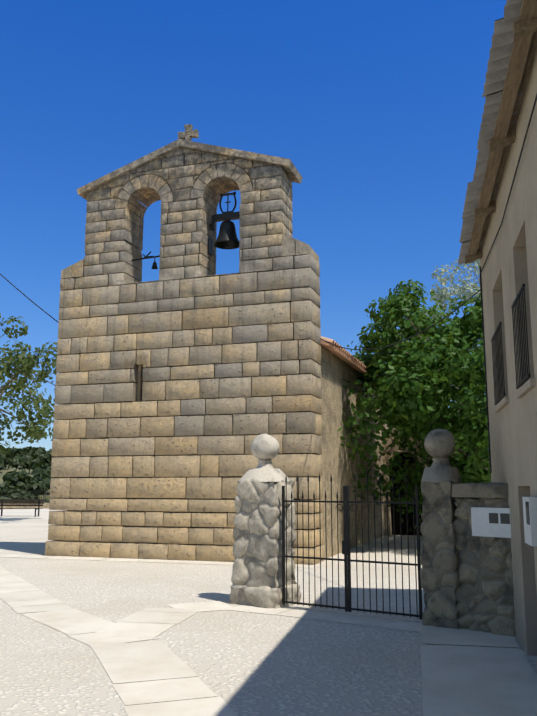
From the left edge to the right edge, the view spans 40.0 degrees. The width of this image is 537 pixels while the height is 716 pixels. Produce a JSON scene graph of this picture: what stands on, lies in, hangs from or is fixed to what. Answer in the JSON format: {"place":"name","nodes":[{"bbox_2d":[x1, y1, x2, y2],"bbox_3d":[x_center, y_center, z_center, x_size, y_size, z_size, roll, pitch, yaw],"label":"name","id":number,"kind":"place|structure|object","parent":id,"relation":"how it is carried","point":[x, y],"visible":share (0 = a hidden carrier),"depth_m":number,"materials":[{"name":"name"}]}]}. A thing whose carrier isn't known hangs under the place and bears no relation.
{"place":"outdoors","nodes":[
{"label":"outdoors","id":0,"kind":"place"},
{"bbox_2d":[0,503,49,508],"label":"low wall","id":1,"kind":"structure","parent":0,"point":[45,506],"depth_m":55.57,"materials":[{"name":"beige stone"}]},
{"bbox_2d":[0,491,49,501],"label":"plaza railing","id":2,"kind":"object","parent":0,"point":[28,496],"visible":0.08,"depth_m":55.84,"materials":[{"name":"black metal"}]},
{"bbox_2d":[0,0,506,450],"label":"sky","id":3,"kind":"structure","parent":0,"point":[377,105],"materials":[{"name":"blue"}]},
{"bbox_2d":[0,465,536,715],"bbox_3d":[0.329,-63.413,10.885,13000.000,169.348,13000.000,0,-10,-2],"label":"ground","id":4,"kind":"structure","parent":0,"point":[241,663],"depth_m":8.34,"materials":[{"name":"grey concrete"}]},
{"bbox_2d":[0,499,43,516],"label":"park bench","id":5,"kind":"object","parent":4,"relation":"on","point":[38,503],"visible":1,"depth_m":42.30,"materials":[{"name":"brown wood"}]},
{"bbox_2d":[0,313,57,456],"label":"plane tree","id":6,"kind":"object","parent":4,"relation":"on","point":[28,364],"visible":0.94,"depth_m":36.22,"materials":[{"name":"green plant"}]},
{"bbox_2d":[0,446,61,502],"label":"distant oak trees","id":7,"kind":"object","parent":4,"relation":"on","point":[37,461],"visible":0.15,"depth_m":307.11,"materials":[{"name":"green plant"}]},
{"bbox_2d":[45,124,324,563],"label":"bell tower","id":8,"kind":"structure","parent":4,"relation":"on","point":[231,363],"depth_m":18.13,"materials":[{"name":"stone"}]},
{"bbox_2d":[137,365,144,401],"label":"loophole reveals","id":9,"kind":"object","parent":8,"relation":"attached to","point":[139,384],"visible":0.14,"depth_m":18.64,"materials":[{"name":"stone"}]},
{"bbox_2d":[132,192,239,268],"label":"church bells","id":10,"kind":"object","parent":8,"relation":"attached to","point":[227,238],"visible":0.96,"depth_m":18.87,"materials":[{"name":"brown metal"}]},
{"bbox_2d":[229,434,301,608],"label":"gate pillar","id":11,"kind":"structure","parent":4,"relation":"on","point":[256,579],"depth_m":10.91,"materials":[{"name":"grey stone"}]},
{"bbox_2d":[282,473,422,619],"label":"iron gate","id":12,"kind":"structure","parent":11,"relation":"attached to","point":[346,552],"depth_m":10.05,"materials":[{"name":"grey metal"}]},
{"bbox_2d":[0,554,536,715],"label":"paving slabs","id":13,"kind":"structure","parent":4,"relation":"on","point":[472,679],"depth_m":7.44,"materials":[{"name":"stone"}]},
{"bbox_2d":[126,346,482,557],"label":"nave walls","id":14,"kind":"structure","parent":4,"relation":"on","point":[338,465],"depth_m":20.38,"materials":[{"name":"beige stone"}]},
{"bbox_2d":[321,336,386,390],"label":"nave roof tiles","id":15,"kind":"object","parent":14,"relation":"on","point":[348,358],"visible":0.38,"depth_m":19.61,"materials":[{"name":"brown tile"}]},
{"bbox_2d":[390,452,422,535],"bbox_3d":[6.313,4.730,28.123,2.850,3.700,4.380,-3,-10,18],"label":"dark porch","id":16,"kind":"object","parent":4,"relation":"on","point":[404,523],"visible":0.07,"depth_m":26.19,"materials":[{"name":"black"}]},
{"bbox_2d":[337,279,490,537],"bbox_3d":[5.674,1.350,21.503,8.330,8.143,7.910,0,-10,-2],"label":"green tree","id":17,"kind":"object","parent":4,"relation":"on","point":[414,377],"visible":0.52,"depth_m":19.93,"materials":[{"name":"green plant"}]},
{"bbox_2d":[420,429,461,628],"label":"gate pillar","id":18,"kind":"structure","parent":4,"relation":"on","point":[439,573],"depth_m":9.30,"materials":[{"name":"grey stone"}]},
{"bbox_2d":[419,259,480,408],"bbox_3d":[9.736,1.451,36.575,5.801,13.084,5.857,0,-10,-2],"label":"silver tree","id":19,"kind":"object","parent":4,"relation":"on","point":[444,293],"visible":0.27,"depth_m":36.88,"materials":[{"name":"green plant"}]},
{"bbox_2d":[451,345,490,482],"bbox_3d":[7.617,1.616,17.390,5.632,6.260,5.102,4,-10,-20],"label":"green tree","id":20,"kind":"object","parent":4,"relation":"on","point":[478,416],"visible":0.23,"depth_m":17.90,"materials":[{"name":"green plant"}]},
{"bbox_2d":[451,482,515,636],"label":"gate side wall","id":21,"kind":"structure","parent":4,"relation":"on","point":[484,596],"depth_m":8.88,"materials":[{"name":"grey stone"}]},
{"bbox_2d":[471,507,510,537],"bbox_3d":[2.703,1.966,8.836,0.097,0.340,0.580,9,-13,-42],"label":"meter box","id":22,"kind":"object","parent":21,"relation":"attached to","point":[490,522],"depth_m":8.82,"materials":[{"name":"plastic"}]},
{"bbox_2d":[480,52,536,655],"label":"house","id":23,"kind":"structure","parent":4,"relation":"on","point":[509,269],"depth_m":7.77,"materials":[{"name":"paint"}]},
{"bbox_2d":[0,274,480,349],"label":"overhead cables","id":24,"kind":"object","parent":23,"relation":"attached to","point":[320,338],"visible":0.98,"depth_m":14.61,"materials":[{"name":"black plastic"}]},
{"bbox_2d":[458,0,536,264],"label":"house eave","id":25,"kind":"object","parent":23,"relation":"attached to","point":[513,49],"visible":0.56,"depth_m":6.75,"materials":[{"name":"brown wood"}]},
{"bbox_2d":[479,94,536,472],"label":"house cables","id":26,"kind":"object","parent":23,"relation":"attached to","point":[481,279],"visible":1,"depth_m":10.56,"materials":[{"name":"black plastic"}]},
{"bbox_2d":[495,378,535,411],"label":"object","id":27,"kind":"object","parent":23,"relation":"attached to","point":[526,387],"visible":0.17,"depth_m":7.18,"materials":[{"name":"beige stone"}]},
{"bbox_2d":[491,284,530,404],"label":"window railings","id":28,"kind":"object","parent":27,"relation":"on","point":[521,380],"depth_m":7.33,"materials":[{"name":"grey metal"}]},
{"bbox_2d":[522,497,536,545],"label":"mailbox","id":29,"kind":"object","parent":23,"relation":"attached to","point":[530,516],"visible":1,"depth_m":6.51,"materials":[{"name":"plastic"}]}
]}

